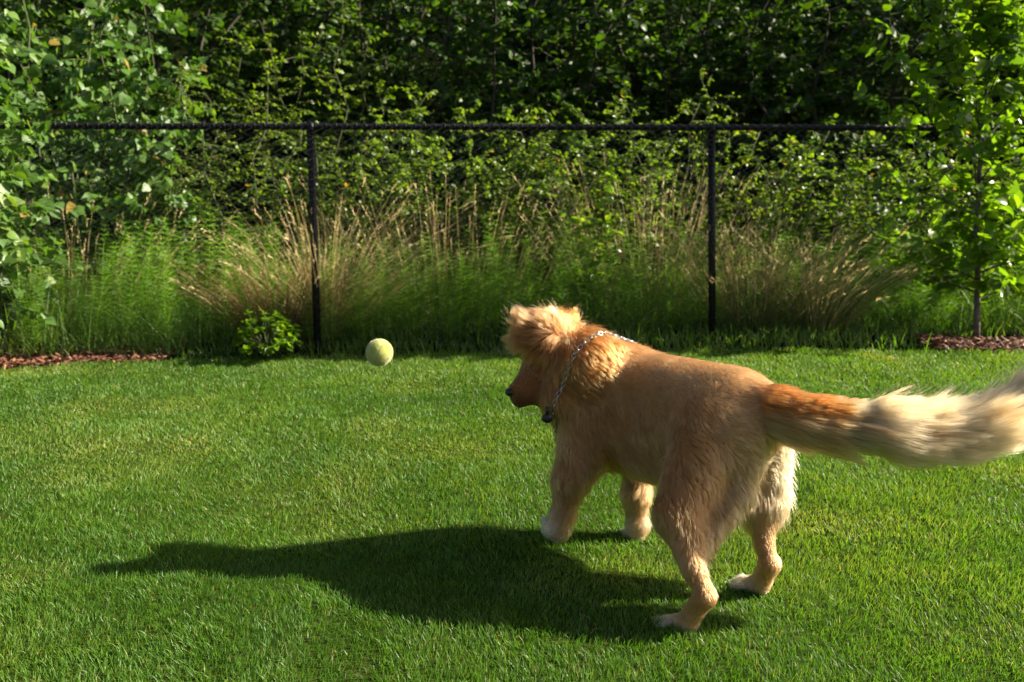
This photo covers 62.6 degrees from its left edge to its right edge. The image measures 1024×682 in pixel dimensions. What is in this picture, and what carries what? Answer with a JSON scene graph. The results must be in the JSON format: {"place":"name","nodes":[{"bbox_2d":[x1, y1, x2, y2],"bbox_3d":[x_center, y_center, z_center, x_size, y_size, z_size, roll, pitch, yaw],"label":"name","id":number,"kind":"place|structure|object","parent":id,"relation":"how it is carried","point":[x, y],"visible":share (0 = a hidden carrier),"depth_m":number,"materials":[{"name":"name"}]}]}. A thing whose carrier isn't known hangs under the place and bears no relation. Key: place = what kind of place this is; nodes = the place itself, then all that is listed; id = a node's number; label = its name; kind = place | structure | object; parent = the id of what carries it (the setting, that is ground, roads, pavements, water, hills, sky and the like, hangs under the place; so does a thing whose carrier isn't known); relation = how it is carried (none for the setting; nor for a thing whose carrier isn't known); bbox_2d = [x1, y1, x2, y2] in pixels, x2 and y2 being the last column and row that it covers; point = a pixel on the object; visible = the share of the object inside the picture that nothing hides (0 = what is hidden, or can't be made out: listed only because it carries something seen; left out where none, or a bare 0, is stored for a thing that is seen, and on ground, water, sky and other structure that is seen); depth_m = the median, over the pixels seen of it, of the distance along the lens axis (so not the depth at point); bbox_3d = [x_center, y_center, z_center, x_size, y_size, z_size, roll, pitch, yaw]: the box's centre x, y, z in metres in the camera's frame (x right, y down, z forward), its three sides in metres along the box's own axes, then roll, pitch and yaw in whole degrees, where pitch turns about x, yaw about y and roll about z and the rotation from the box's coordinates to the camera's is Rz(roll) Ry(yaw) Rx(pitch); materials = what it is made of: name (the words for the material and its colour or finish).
{"place":"outdoors","nodes":[
{"label":"outdoors","id":0,"kind":"place"},
{"bbox_2d":[365,338,393,366],"bbox_3d":[-0.327,0.028,2.076,0.067,0.067,0.067,25,18,-48],"label":"tennis ball","id":1,"kind":"object","parent":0,"point":[379,352],"visible":1,"depth_m":2.05,"materials":[{"name":"fabric"}]},
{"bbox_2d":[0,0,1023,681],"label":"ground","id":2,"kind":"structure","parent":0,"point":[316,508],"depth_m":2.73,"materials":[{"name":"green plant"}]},
{"bbox_2d":[0,0,132,228],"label":"woodland tree","id":3,"kind":"object","parent":2,"relation":"on","point":[40,24],"visible":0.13,"depth_m":9.66,"materials":[{"name":"green plant"}]},
{"bbox_2d":[0,0,182,299],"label":"poplar sapling","id":4,"kind":"object","parent":2,"relation":"on","point":[25,9],"visible":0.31,"depth_m":7.47,"materials":[{"name":"green plant"}]},
{"bbox_2d":[0,335,196,369],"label":"bark mulch","id":5,"kind":"object","parent":2,"relation":"on","point":[32,360],"visible":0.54,"depth_m":5.29,"materials":[{"name":"brown wood"}]},
{"bbox_2d":[0,6,78,341],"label":"poplar sapling","id":6,"kind":"object","parent":5,"relation":"on","point":[14,256],"visible":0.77,"depth_m":5.40,"materials":[{"name":"green plant"}]},
{"bbox_2d":[0,0,208,113],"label":"woodland tree","id":7,"kind":"object","parent":2,"relation":"on","point":[75,4],"visible":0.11,"depth_m":12.51,"materials":[{"name":"green plant"}]},
{"bbox_2d":[3,0,215,319],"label":"poplar sapling","id":8,"kind":"object","parent":2,"relation":"on","point":[85,104],"visible":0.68,"depth_m":6.30,"materials":[{"name":"green plant"}]},
{"bbox_2d":[1,186,268,341],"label":"dry grass clump","id":9,"kind":"object","parent":2,"relation":"on","point":[92,278],"visible":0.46,"depth_m":6.02,"materials":[{"name":"plant"}]},
{"bbox_2d":[33,0,345,278],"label":"woodland tree","id":10,"kind":"object","parent":2,"relation":"on","point":[216,62],"visible":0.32,"depth_m":8.88,"materials":[{"name":"green plant"}]},
{"bbox_2d":[122,51,328,312],"bbox_3d":[-2.236,-1.265,6.809,1.462,2.204,1.516,-1,4,0],"label":"shrub","id":11,"kind":"object","parent":2,"relation":"on","point":[278,207],"visible":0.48,"depth_m":6.77,"materials":[{"name":"green plant"}]},
{"bbox_2d":[137,237,373,345],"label":"dry grass clump","id":12,"kind":"object","parent":2,"relation":"on","point":[251,298],"visible":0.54,"depth_m":5.67,"materials":[{"name":"plant"}]},
{"bbox_2d":[232,309,302,359],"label":"azalea","id":13,"kind":"object","parent":2,"relation":"on","point":[266,350],"visible":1,"depth_m":5.23,"materials":[{"name":"green plant"}]},
{"bbox_2d":[140,0,466,162],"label":"woodland tree","id":14,"kind":"object","parent":2,"relation":"on","point":[364,3],"visible":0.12,"depth_m":11.76,"materials":[{"name":"green plant"}]},
{"bbox_2d":[213,0,414,288],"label":"shrub","id":15,"kind":"object","parent":2,"relation":"on","point":[294,120],"visible":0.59,"depth_m":7.39,"materials":[{"name":"green plant"}]},
{"bbox_2d":[227,0,488,250],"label":"woodland tree","id":16,"kind":"object","parent":2,"relation":"on","point":[329,16],"visible":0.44,"depth_m":9.29,"materials":[{"name":"green plant"}]},
{"bbox_2d":[191,172,544,341],"bbox_3d":[-1.035,-0.580,5.941,2.529,1.179,2.571,-1,4,0],"label":"dry grass clump","id":17,"kind":"object","parent":2,"relation":"on","point":[337,264],"visible":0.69,"depth_m":5.79,"materials":[{"name":"plant"}]},
{"bbox_2d":[306,81,480,317],"bbox_3d":[-0.932,-1.115,6.860,1.253,1.869,1.324,2,5,40],"label":"shrub","id":18,"kind":"object","parent":2,"relation":"on","point":[408,166],"visible":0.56,"depth_m":6.68,"materials":[{"name":"green plant"}]},
{"bbox_2d":[277,169,659,329],"bbox_3d":[-0.257,-0.697,6.515,2.933,1.234,1.689,-1,4,0],"label":"dry grass clump","id":19,"kind":"object","parent":2,"relation":"on","point":[525,254],"visible":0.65,"depth_m":6.35,"materials":[{"name":"plant"}]},
{"bbox_2d":[410,103,591,311],"bbox_3d":[-0.031,-1.127,7.003,1.334,1.822,1.476,2,5,42],"label":"shrub","id":20,"kind":"object","parent":2,"relation":"on","point":[506,182],"visible":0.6,"depth_m":6.92,"materials":[{"name":"green plant"}]},
{"bbox_2d":[0,207,1023,348],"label":"horsetails","id":21,"kind":"object","parent":2,"relation":"on","point":[466,293],"visible":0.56,"depth_m":5.98,"materials":[{"name":"green plant"}]},
{"bbox_2d":[0,121,1023,359],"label":"chain link fence","id":22,"kind":"object","parent":2,"relation":"on","point":[310,128],"visible":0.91,"depth_m":5.54,"materials":[{"name":"black metal"}]},
{"bbox_2d":[418,0,648,123],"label":"woodland tree","id":23,"kind":"object","parent":2,"relation":"on","point":[521,19],"visible":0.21,"depth_m":12.21,"materials":[{"name":"green plant"}]},
{"bbox_2d":[395,0,697,289],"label":"woodland tree","id":24,"kind":"object","parent":2,"relation":"on","point":[491,80],"visible":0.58,"depth_m":8.37,"materials":[{"name":"green plant"}]},
{"bbox_2d":[567,168,623,325],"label":"shoot","id":25,"kind":"object","parent":2,"relation":"on","point":[593,221],"visible":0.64,"depth_m":6.08,"materials":[{"name":"green plant"}]},
{"bbox_2d":[513,81,692,317],"bbox_3d":[0.753,-1.102,6.878,1.477,1.878,1.380,-1,4,0],"label":"shrub","id":26,"kind":"object","parent":2,"relation":"on","point":[609,163],"visible":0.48,"depth_m":6.74,"materials":[{"name":"green plant"}]},
{"bbox_2d":[511,151,788,332],"bbox_3d":[1.004,-0.746,6.429,2.014,1.352,1.794,-1,4,0],"label":"dry grass clump","id":27,"kind":"object","parent":2,"relation":"on","point":[662,244],"visible":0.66,"depth_m":6.24,"materials":[{"name":"plant"}]},
{"bbox_2d":[599,65,749,301],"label":"shrub","id":28,"kind":"object","parent":2,"relation":"on","point":[697,164],"visible":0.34,"depth_m":7.44,"materials":[{"name":"green plant"}]},
{"bbox_2d":[538,0,812,250],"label":"woodland tree","id":29,"kind":"object","parent":2,"relation":"on","point":[661,50],"visible":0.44,"depth_m":9.12,"materials":[{"name":"green plant"}]},
{"bbox_2d":[494,298,1023,633],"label":"dog","id":30,"kind":"object","parent":2,"relation":"on","point":[708,449],"visible":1,"depth_m":2.19},
{"bbox_2d":[630,206,912,336],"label":"dry grass clump","id":31,"kind":"object","parent":2,"relation":"on","point":[736,315],"visible":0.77,"depth_m":5.97,"materials":[{"name":"plant"}]},
{"bbox_2d":[649,0,914,123],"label":"woodland tree","id":32,"kind":"object","parent":2,"relation":"on","point":[817,12],"visible":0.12,"depth_m":11.85,"materials":[{"name":"green plant"}]},
{"bbox_2d":[704,113,898,308],"bbox_3d":[2.329,-1.017,6.934,1.416,1.630,1.432,-4,4,-34],"label":"shrub","id":33,"kind":"object","parent":2,"relation":"on","point":[811,207],"visible":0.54,"depth_m":6.87,"materials":[{"name":"green plant"}]},
{"bbox_2d":[689,0,972,272],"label":"woodland tree","id":34,"kind":"object","parent":2,"relation":"on","point":[841,91],"visible":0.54,"depth_m":8.64,"materials":[{"name":"green plant"}]},
{"bbox_2d":[706,226,1014,339],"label":"dry grass clump","id":35,"kind":"object","parent":2,"relation":"on","point":[823,321],"visible":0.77,"depth_m":5.91,"materials":[{"name":"plant"}]},
{"bbox_2d":[810,115,974,307],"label":"shrub","id":36,"kind":"object","parent":2,"relation":"on","point":[901,173],"visible":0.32,"depth_m":6.89,"materials":[{"name":"green plant"}]},
{"bbox_2d":[842,0,1023,239],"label":"woodland tree","id":37,"kind":"object","parent":2,"relation":"on","point":[910,22],"visible":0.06,"depth_m":9.49,"materials":[{"name":"green plant"}]},
{"bbox_2d":[845,0,1023,338],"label":"young tree","id":38,"kind":"object","parent":2,"relation":"on","point":[996,24],"visible":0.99,"depth_m":5.74,"materials":[{"name":"green plant"}]},
{"bbox_2d":[869,0,1023,123],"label":"woodland tree","id":39,"kind":"object","parent":2,"relation":"on","point":[908,51],"visible":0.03,"depth_m":12.96,"materials":[{"name":"green plant"}]},
{"bbox_2d":[903,332,1023,351],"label":"bark mulch","id":40,"kind":"object","parent":2,"relation":"on","point":[989,343],"visible":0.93,"depth_m":5.66,"materials":[{"name":"brown wood"}]},
{"bbox_2d":[909,109,1023,310],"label":"shrub","id":41,"kind":"object","parent":2,"relation":"on","point":[968,140],"visible":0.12,"depth_m":6.88,"materials":[{"name":"green plant"}]},
{"bbox_2d":[958,1,1023,102],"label":"woodland tree","id":42,"kind":"object","parent":2,"relation":"on","point":[995,100],"visible":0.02,"depth_m":11.96,"materials":[{"name":"green plant"}]},
{"bbox_2d":[0,245,1023,360],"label":"tall grass","id":43,"kind":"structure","parent":0,"point":[851,343],"depth_m":5.81,"materials":[{"name":"green plant"}]}
]}

